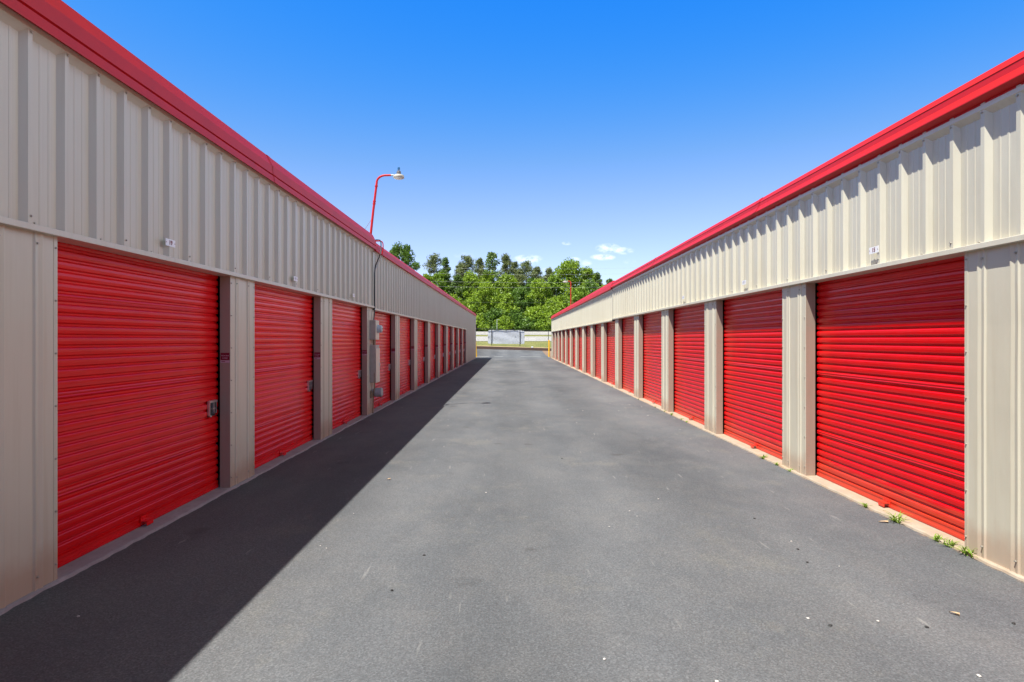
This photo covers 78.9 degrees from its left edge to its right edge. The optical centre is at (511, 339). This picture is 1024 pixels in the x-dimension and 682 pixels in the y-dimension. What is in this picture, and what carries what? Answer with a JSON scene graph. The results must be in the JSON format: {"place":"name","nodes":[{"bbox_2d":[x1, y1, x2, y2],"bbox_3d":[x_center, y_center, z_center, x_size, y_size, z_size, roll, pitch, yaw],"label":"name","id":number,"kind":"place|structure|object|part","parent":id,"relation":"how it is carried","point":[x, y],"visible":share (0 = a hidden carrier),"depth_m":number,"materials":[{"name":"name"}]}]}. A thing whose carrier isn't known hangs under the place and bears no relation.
{"place":"outdoors","nodes":[
{"label":"outdoors","id":0,"kind":"place"},
{"bbox_2d":[0,349,1023,681],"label":"driveway","id":1,"kind":"structure","parent":0,"point":[550,517],"depth_m":4.12,"materials":[{"name":"grey asphalt"}]},
{"bbox_2d":[0,0,476,615],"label":"storage building","id":2,"kind":"structure","parent":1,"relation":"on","point":[186,298],"depth_m":5.10,"materials":[{"name":"beige metal"}]},
{"bbox_2d":[57,241,217,567],"bbox_3d":[-3.008,0.351,5.179,0.079,2.354,2.495,0,0,0],"label":"roll up door","id":3,"kind":"structure","parent":2,"relation":"in","point":[137,398],"depth_m":4.94,"materials":[{"name":"red paint"}]},
{"bbox_2d":[254,284,312,468],"bbox_3d":[-3.008,0.351,8.229,0.079,2.354,2.495,0,0,0],"label":"roll up door","id":4,"kind":"structure","parent":2,"relation":"in","point":[283,380],"depth_m":8.20,"materials":[{"name":"red paint"}]},
{"bbox_2d":[332,301,360,428],"bbox_3d":[-3.008,0.351,11.278,0.079,2.354,2.495,0,0,0],"label":"roll up door","id":5,"kind":"structure","parent":2,"relation":"in","point":[346,370],"depth_m":11.41,"materials":[{"name":"red paint"}]},
{"bbox_2d":[372,373,374,412],"bbox_3d":[-2.829,1.110,12.805,0.030,0.841,0.167,0,0,-23],"label":"conduit","id":6,"kind":"object","parent":2,"relation":"attached to","point":[373,395],"visible":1,"depth_m":12.84,"materials":[{"name":"grey metal"}]},
{"bbox_2d":[370,345,379,382],"bbox_3d":[-2.825,0.507,12.910,0.150,0.775,0.370,0,0,0],"label":"electric cabinet","id":7,"kind":"object","parent":2,"relation":"attached to","point":[375,359],"visible":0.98,"depth_m":12.74,"materials":[{"name":"beige metal"}]},
{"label":"cabinet door","id":8,"kind":"part","parent":7,"relation":"part of","materials":[{"name":"beige metal"}]},
{"bbox_2d":[370,320,382,339],"bbox_3d":[-2.783,-0.190,12.865,0.234,0.400,0.330,0,0,0],"label":"meter box","id":9,"kind":"object","parent":2,"relation":"attached to","point":[376,328],"visible":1,"depth_m":12.70,"materials":[{"name":"beige metal"}]},
{"bbox_2d":[370,388,382,397],"bbox_3d":[-2.785,1.103,12.857,0.230,0.194,0.275,0,0,0],"label":"junction box","id":10,"kind":"object","parent":2,"relation":"attached to","point":[378,392],"visible":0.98,"depth_m":12.82,"materials":[{"name":"grey metal"}]},
{"bbox_2d":[373,239,381,319],"bbox_3d":[-2.854,-1.254,13.081,0.194,1.759,0.462,0,0,0],"label":"cable","id":11,"kind":"object","parent":2,"relation":"attached to","point":[374,274],"visible":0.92,"depth_m":12.98,"materials":[{"name":"black rubber"}]},
{"bbox_2d":[374,312,390,407],"bbox_3d":[-3.008,0.388,14.328,0.080,2.281,2.495,0,0,0],"label":"roll up door","id":12,"kind":"structure","parent":2,"relation":"in","point":[383,342],"depth_m":14.87,"materials":[{"name":"red paint"}]},
{"bbox_2d":[365,167,403,233],"bbox_3d":[-2.914,-2.836,13.338,1.313,1.619,0.373,0,0,22],"label":"roof lamp","id":13,"kind":"object","parent":2,"relation":"on","point":[398,175],"visible":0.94,"depth_m":13.18,"materials":[{"name":"metal"}]},
{"bbox_2d":[400,317,410,394],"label":"roll up door","id":14,"kind":"structure","parent":2,"relation":"in","point":[405,360],"depth_m":17.75,"materials":[{"name":"red paint"}]},
{"bbox_2d":[417,320,424,386],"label":"roll up door","id":15,"kind":"structure","parent":2,"relation":"in","point":[420,324],"depth_m":20.78,"materials":[{"name":"red paint"}]},
{"bbox_2d":[430,323,434,379],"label":"roll up door","id":16,"kind":"structure","parent":2,"relation":"in","point":[432,326],"depth_m":23.95,"materials":[{"name":"red paint"}]},
{"bbox_2d":[440,325,443,374],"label":"roll up door","id":17,"kind":"structure","parent":2,"relation":"in","point":[441,326],"depth_m":27.05,"materials":[{"name":"red paint"}]},
{"bbox_2d":[448,327,449,370],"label":"roll up door","id":18,"kind":"structure","parent":2,"relation":"in","point":[448,327],"depth_m":30.22,"materials":[{"name":"red paint"}]},
{"bbox_2d":[454,328,455,367],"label":"roll up door","id":19,"kind":"structure","parent":2,"relation":"in","point":[454,328],"depth_m":33.40,"materials":[{"name":"red paint"}]},
{"bbox_2d":[459,329,459,364],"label":"roll up door","id":20,"kind":"structure","parent":2,"relation":"in","point":[459,329],"depth_m":36.46,"materials":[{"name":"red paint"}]},
{"bbox_2d":[463,330,463,362],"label":"roll up door","id":21,"kind":"structure","parent":2,"relation":"in","point":[463,330],"depth_m":39.52,"materials":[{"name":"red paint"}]},
{"bbox_2d":[477,346,550,350],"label":"timber edging","id":22,"kind":"object","parent":1,"relation":"on","point":[512,348],"visible":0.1,"depth_m":65.88,"materials":[{"name":"wood"}]},
{"bbox_2d":[548,340,549,356],"bbox_3d":[3.280,0.817,54.000,0.232,1.506,0.228,0,0,0],"label":"bollard","id":23,"kind":"object","parent":1,"relation":"on","point":[548,348],"visible":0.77,"depth_m":53.95,"materials":[{"name":"yellow metal"}]},
{"bbox_2d":[879,509,911,523],"bbox_3d":[3.277,1.512,5.270,0.231,0.081,0.252,0,0,9],"label":"weed","id":24,"kind":"object","parent":1,"relation":"on","point":[893,518],"visible":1,"depth_m":5.27,"materials":[{"name":"green plant"}]},
{"bbox_2d":[929,533,945,541],"bbox_3d":[3.278,1.527,4.779,0.138,0.052,0.100,0,0,-28],"label":"weed","id":25,"kind":"object","parent":1,"relation":"on","point":[937,538],"visible":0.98,"depth_m":4.77,"materials":[{"name":"green plant"}]},
{"bbox_2d":[940,538,962,547],"bbox_3d":[3.289,1.524,4.660,0.162,0.058,0.148,0,0,38],"label":"weed","id":26,"kind":"object","parent":1,"relation":"on","point":[952,543],"visible":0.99,"depth_m":4.65,"materials":[{"name":"green plant"}]},
{"bbox_2d":[952,544,977,557],"bbox_3d":[3.259,1.515,4.447,0.165,0.075,0.254,0,0,28],"label":"weed","id":27,"kind":"object","parent":1,"relation":"on","point":[964,551],"visible":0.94,"depth_m":4.46,"materials":[{"name":"green plant"}]},
{"bbox_2d":[476,331,550,347],"bbox_3d":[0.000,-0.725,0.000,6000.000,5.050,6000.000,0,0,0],"label":"ground","id":28,"kind":"structure","parent":0,"point":[529,344],"depth_m":71.86,"materials":[{"name":"green plant"}]},
{"bbox_2d":[389,241,420,270],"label":"leafy tree","id":29,"kind":"object","parent":28,"relation":"on","point":[404,254],"visible":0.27,"depth_m":117.05,"materials":[{"name":"green plant"}]},
{"bbox_2d":[423,273,437,286],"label":"leafy tree","id":30,"kind":"object","parent":28,"relation":"on","point":[428,277],"visible":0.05,"depth_m":118.86,"materials":[{"name":"green plant"}]},
{"bbox_2d":[422,253,442,284],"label":"pine tree","id":31,"kind":"object","parent":28,"relation":"on","point":[431,263],"visible":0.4,"depth_m":137.42,"materials":[{"name":"green plant"}]},
{"bbox_2d":[433,271,453,292],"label":"leafy tree","id":32,"kind":"object","parent":28,"relation":"on","point":[439,277],"visible":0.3,"depth_m":128.44,"materials":[{"name":"green plant"}]},
{"bbox_2d":[439,257,452,292],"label":"slim tree","id":33,"kind":"object","parent":28,"relation":"on","point":[446,268],"visible":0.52,"depth_m":129.55,"materials":[{"name":"green plant"}]},
{"bbox_2d":[450,293,461,302],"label":"bush","id":34,"kind":"object","parent":28,"relation":"on","point":[457,298],"visible":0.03,"depth_m":115.49,"materials":[{"name":"green plant"}]},
{"bbox_2d":[447,273,467,303],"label":"slim tree","id":35,"kind":"object","parent":28,"relation":"on","point":[457,280],"visible":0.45,"depth_m":127.63,"materials":[{"name":"green plant"}]},
{"bbox_2d":[451,263,463,293],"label":"pine tree","id":36,"kind":"object","parent":28,"relation":"on","point":[455,273],"visible":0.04,"depth_m":140.70,"materials":[{"name":"green plant"}]},
{"bbox_2d":[455,254,477,296],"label":"pine tree","id":37,"kind":"object","parent":28,"relation":"on","point":[468,261],"visible":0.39,"depth_m":135.56,"materials":[{"name":"green plant"}]},
{"bbox_2d":[455,270,482,314],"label":"leafy tree","id":38,"kind":"object","parent":28,"relation":"on","point":[471,280],"visible":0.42,"depth_m":126.87,"materials":[{"name":"green plant"}]},
{"bbox_2d":[461,296,484,329],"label":"bush","id":39,"kind":"object","parent":28,"relation":"on","point":[472,304],"visible":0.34,"depth_m":112.23,"materials":[{"name":"green plant"}]},
{"bbox_2d":[473,257,485,278],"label":"pine tree","id":40,"kind":"object","parent":28,"relation":"on","point":[480,264],"visible":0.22,"depth_m":141.61,"materials":[{"name":"green plant"}]},
{"bbox_2d":[476,314,492,330],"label":"bush","id":41,"kind":"object","parent":28,"relation":"on","point":[480,321],"visible":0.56,"depth_m":110.10,"materials":[{"name":"green plant"}]},
{"bbox_2d":[471,279,498,325],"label":"bush","id":42,"kind":"object","parent":28,"relation":"on","point":[486,293],"visible":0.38,"depth_m":114.15,"materials":[{"name":"green plant"}]},
{"bbox_2d":[479,270,503,308],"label":"leafy tree","id":43,"kind":"object","parent":28,"relation":"on","point":[490,276],"visible":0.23,"depth_m":128.15,"materials":[{"name":"green plant"}]},
{"bbox_2d":[479,252,505,304],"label":"slim tree","id":44,"kind":"object","parent":28,"relation":"on","point":[493,263],"visible":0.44,"depth_m":129.25,"materials":[{"name":"green plant"}]},
{"bbox_2d":[483,307,509,329],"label":"bush","id":45,"kind":"object","parent":28,"relation":"on","point":[492,315],"visible":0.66,"depth_m":111.03,"materials":[{"name":"green plant"}]},
{"bbox_2d":[493,315,514,328],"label":"bush","id":46,"kind":"object","parent":28,"relation":"on","point":[504,320],"visible":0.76,"depth_m":109.42,"materials":[{"name":"green plant"}]},
{"bbox_2d":[490,272,519,308],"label":"leafy tree","id":47,"kind":"object","parent":28,"relation":"on","point":[510,280],"visible":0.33,"depth_m":127.10,"materials":[{"name":"green plant"}]},
{"bbox_2d":[495,253,515,290],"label":"pine tree","id":48,"kind":"object","parent":28,"relation":"on","point":[506,261],"visible":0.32,"depth_m":138.44,"materials":[{"name":"green plant"}]},
{"bbox_2d":[491,291,520,319],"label":"bush","id":49,"kind":"object","parent":28,"relation":"on","point":[507,299],"visible":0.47,"depth_m":112.89,"materials":[{"name":"green plant"}]},
{"bbox_2d":[476,328,550,346],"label":"chain link fence","id":50,"kind":"object","parent":28,"relation":"on","point":[491,337],"visible":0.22,"depth_m":68.03,"materials":[{"name":"grey metal"}]},
{"bbox_2d":[488,330,523,343],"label":"banner","id":51,"kind":"object","parent":50,"relation":"attached to","point":[505,336],"visible":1,"depth_m":68.09,"materials":[{"name":"white fabric"}]},
{"bbox_2d":[510,261,518,274],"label":"pine tree","id":52,"kind":"object","parent":28,"relation":"on","point":[515,265],"visible":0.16,"depth_m":141.64,"materials":[{"name":"green plant"}]},
{"bbox_2d":[507,309,526,330],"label":"bush","id":53,"kind":"object","parent":28,"relation":"on","point":[516,315],"visible":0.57,"depth_m":110.39,"materials":[{"name":"green plant"}]},
{"bbox_2d":[508,273,526,300],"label":"pine tree","id":54,"kind":"object","parent":28,"relation":"on","point":[520,278],"visible":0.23,"depth_m":130.46,"materials":[{"name":"green plant"}]},
{"bbox_2d":[510,286,534,313],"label":"bush","id":55,"kind":"object","parent":28,"relation":"on","point":[516,294],"visible":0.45,"depth_m":114.44,"materials":[{"name":"green plant"}]},
{"bbox_2d":[516,316,535,331],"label":"bush","id":56,"kind":"object","parent":28,"relation":"on","point":[528,324],"visible":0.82,"depth_m":109.60,"materials":[{"name":"green plant"}]},
{"bbox_2d":[516,260,536,287],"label":"pine tree","id":57,"kind":"object","parent":28,"relation":"on","point":[526,268],"visible":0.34,"depth_m":133.31,"materials":[{"name":"green plant"}]},
{"bbox_2d":[518,277,540,306],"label":"leafy tree","id":58,"kind":"object","parent":28,"relation":"on","point":[527,286],"visible":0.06,"depth_m":126.36,"materials":[{"name":"green plant"}]},
{"bbox_2d":[522,306,545,328],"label":"bush","id":59,"kind":"object","parent":28,"relation":"on","point":[533,313],"visible":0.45,"depth_m":111.13,"materials":[{"name":"green plant"}]},
{"bbox_2d":[531,266,543,280],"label":"pine tree","id":60,"kind":"object","parent":28,"relation":"on","point":[538,273],"visible":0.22,"depth_m":136.66,"materials":[{"name":"green plant"}]},
{"bbox_2d":[524,278,552,310],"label":"bush","id":61,"kind":"object","parent":28,"relation":"on","point":[537,293],"visible":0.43,"depth_m":115.17,"materials":[{"name":"green plant"}]},
{"bbox_2d":[528,317,550,330],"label":"bush","id":62,"kind":"object","parent":28,"relation":"on","point":[538,323],"visible":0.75,"depth_m":109.64,"materials":[{"name":"green plant"}]},
{"bbox_2d":[540,311,553,330],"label":"bush","id":63,"kind":"object","parent":28,"relation":"on","point":[547,317],"visible":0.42,"depth_m":110.02,"materials":[{"name":"green plant"}]},
{"bbox_2d":[542,267,556,297],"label":"pine tree","id":64,"kind":"object","parent":28,"relation":"on","point":[548,271],"visible":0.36,"depth_m":142.46,"materials":[{"name":"green plant"}]},
{"bbox_2d":[540,275,565,306],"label":"leafy tree","id":65,"kind":"object","parent":28,"relation":"on","point":[553,281],"visible":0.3,"depth_m":119.11,"materials":[{"name":"green plant"}]},
{"bbox_2d":[541,297,564,313],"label":"bush","id":66,"kind":"object","parent":28,"relation":"on","point":[553,304],"visible":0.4,"depth_m":112.90,"materials":[{"name":"green plant"}]},
{"bbox_2d":[552,258,587,304],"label":"leafy tree","id":67,"kind":"object","parent":28,"relation":"on","point":[569,268],"visible":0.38,"depth_m":120.50,"materials":[{"name":"green plant"}]},
{"bbox_2d":[560,285,589,307],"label":"bush","id":68,"kind":"object","parent":28,"relation":"on","point":[579,293],"visible":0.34,"depth_m":114.37,"materials":[{"name":"green plant"}]},
{"bbox_2d":[575,266,597,286],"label":"leafy tree","id":69,"kind":"object","parent":28,"relation":"on","point":[588,273],"visible":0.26,"depth_m":124.22,"materials":[{"name":"green plant"}]},
{"bbox_2d":[584,279,598,296],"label":"leafy tree","id":70,"kind":"object","parent":28,"relation":"on","point":[590,284],"visible":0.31,"depth_m":117.84,"materials":[{"name":"green plant"}]},
{"bbox_2d":[591,272,602,290],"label":"slim tree","id":71,"kind":"object","parent":28,"relation":"on","point":[597,278],"visible":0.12,"depth_m":127.84,"materials":[{"name":"green plant"}]},
{"bbox_2d":[476,336,550,340],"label":"fence","id":72,"kind":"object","parent":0,"point":[532,338],"depth_m":85.41,"materials":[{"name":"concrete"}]},
{"bbox_2d":[476,332,550,334],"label":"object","id":73,"kind":"structure","parent":0,"point":[529,333],"depth_m":101.00,"materials":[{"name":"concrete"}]},
{"bbox_2d":[62,0,1023,297],"label":"sky","id":74,"kind":"structure","parent":0,"point":[610,134],"materials":[{"name":"blue"}]},
{"bbox_2d":[551,51,1023,581],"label":"storage building","id":75,"kind":"structure","parent":0,"point":[849,323],"depth_m":5.79,"materials":[{"name":"beige metal"}]},
{"bbox_2d":[560,331,560,360],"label":"roll up door","id":76,"kind":"structure","parent":75,"relation":"in","point":[560,331],"depth_m":43.35,"materials":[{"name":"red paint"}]},
{"bbox_2d":[564,330,564,362],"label":"roll up door","id":77,"kind":"structure","parent":75,"relation":"in","point":[564,330],"depth_m":40.09,"materials":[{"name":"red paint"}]},
{"bbox_2d":[563,278,572,304],"bbox_3d":[3.279,-2.624,35.510,0.676,1.708,0.266,0,0,-3],"label":"roof lamp","id":78,"kind":"object","parent":75,"relation":"attached to","point":[564,281],"visible":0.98,"depth_m":35.48,"materials":[{"name":"red metal"}]},
{"bbox_2d":[568,329,569,364],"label":"roll up door","id":79,"kind":"structure","parent":75,"relation":"in","point":[568,329],"depth_m":37.02,"materials":[{"name":"red paint"}]},
{"bbox_2d":[573,328,574,367],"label":"roll up door","id":80,"kind":"structure","parent":75,"relation":"in","point":[574,328],"depth_m":33.90,"materials":[{"name":"red paint"}]},
{"bbox_2d":[579,327,581,370],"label":"roll up door","id":81,"kind":"structure","parent":75,"relation":"in","point":[580,336],"depth_m":30.82,"materials":[{"name":"red paint"}]},
{"bbox_2d":[586,326,590,374],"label":"roll up door","id":82,"kind":"structure","parent":75,"relation":"in","point":[588,327],"depth_m":27.44,"materials":[{"name":"red paint"}]},
{"bbox_2d":[596,324,600,378],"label":"roll up door","id":83,"kind":"structure","parent":75,"relation":"in","point":[598,327],"depth_m":24.48,"materials":[{"name":"red paint"}]},
{"bbox_2d":[607,322,614,384],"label":"roll up door","id":84,"kind":"structure","parent":75,"relation":"in","point":[611,325],"depth_m":21.36,"materials":[{"name":"red paint"}]},
{"bbox_2d":[622,317,633,393],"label":"roll up door","id":85,"kind":"structure","parent":75,"relation":"in","point":[628,323],"depth_m":18.22,"materials":[{"name":"red paint"}]},
{"bbox_2d":[643,312,660,405],"bbox_3d":[3.413,0.388,14.888,0.079,2.281,2.495,0,0,0],"label":"roll up door","id":86,"kind":"structure","parent":75,"relation":"in","point":[652,322],"depth_m":15.12,"materials":[{"name":"red paint"}]},
{"bbox_2d":[674,304,703,424],"bbox_3d":[3.413,0.388,11.838,0.079,2.281,2.495,0,0,0],"label":"roll up door","id":87,"kind":"structure","parent":75,"relation":"in","point":[689,321],"depth_m":11.98,"materials":[{"name":"red paint"}]},
{"bbox_2d":[724,289,781,459],"bbox_3d":[3.413,0.388,8.787,0.079,2.281,2.495,0,0,0],"label":"roll up door","id":88,"kind":"structure","parent":75,"relation":"in","point":[753,323],"depth_m":8.78,"materials":[{"name":"red paint"}]},
{"bbox_2d":[817,256,964,540],"bbox_3d":[3.413,0.388,5.737,0.079,2.281,2.495,0,0,0],"label":"roll up door","id":89,"kind":"structure","parent":75,"relation":"in","point":[891,346],"depth_m":5.53,"materials":[{"name":"red paint"}]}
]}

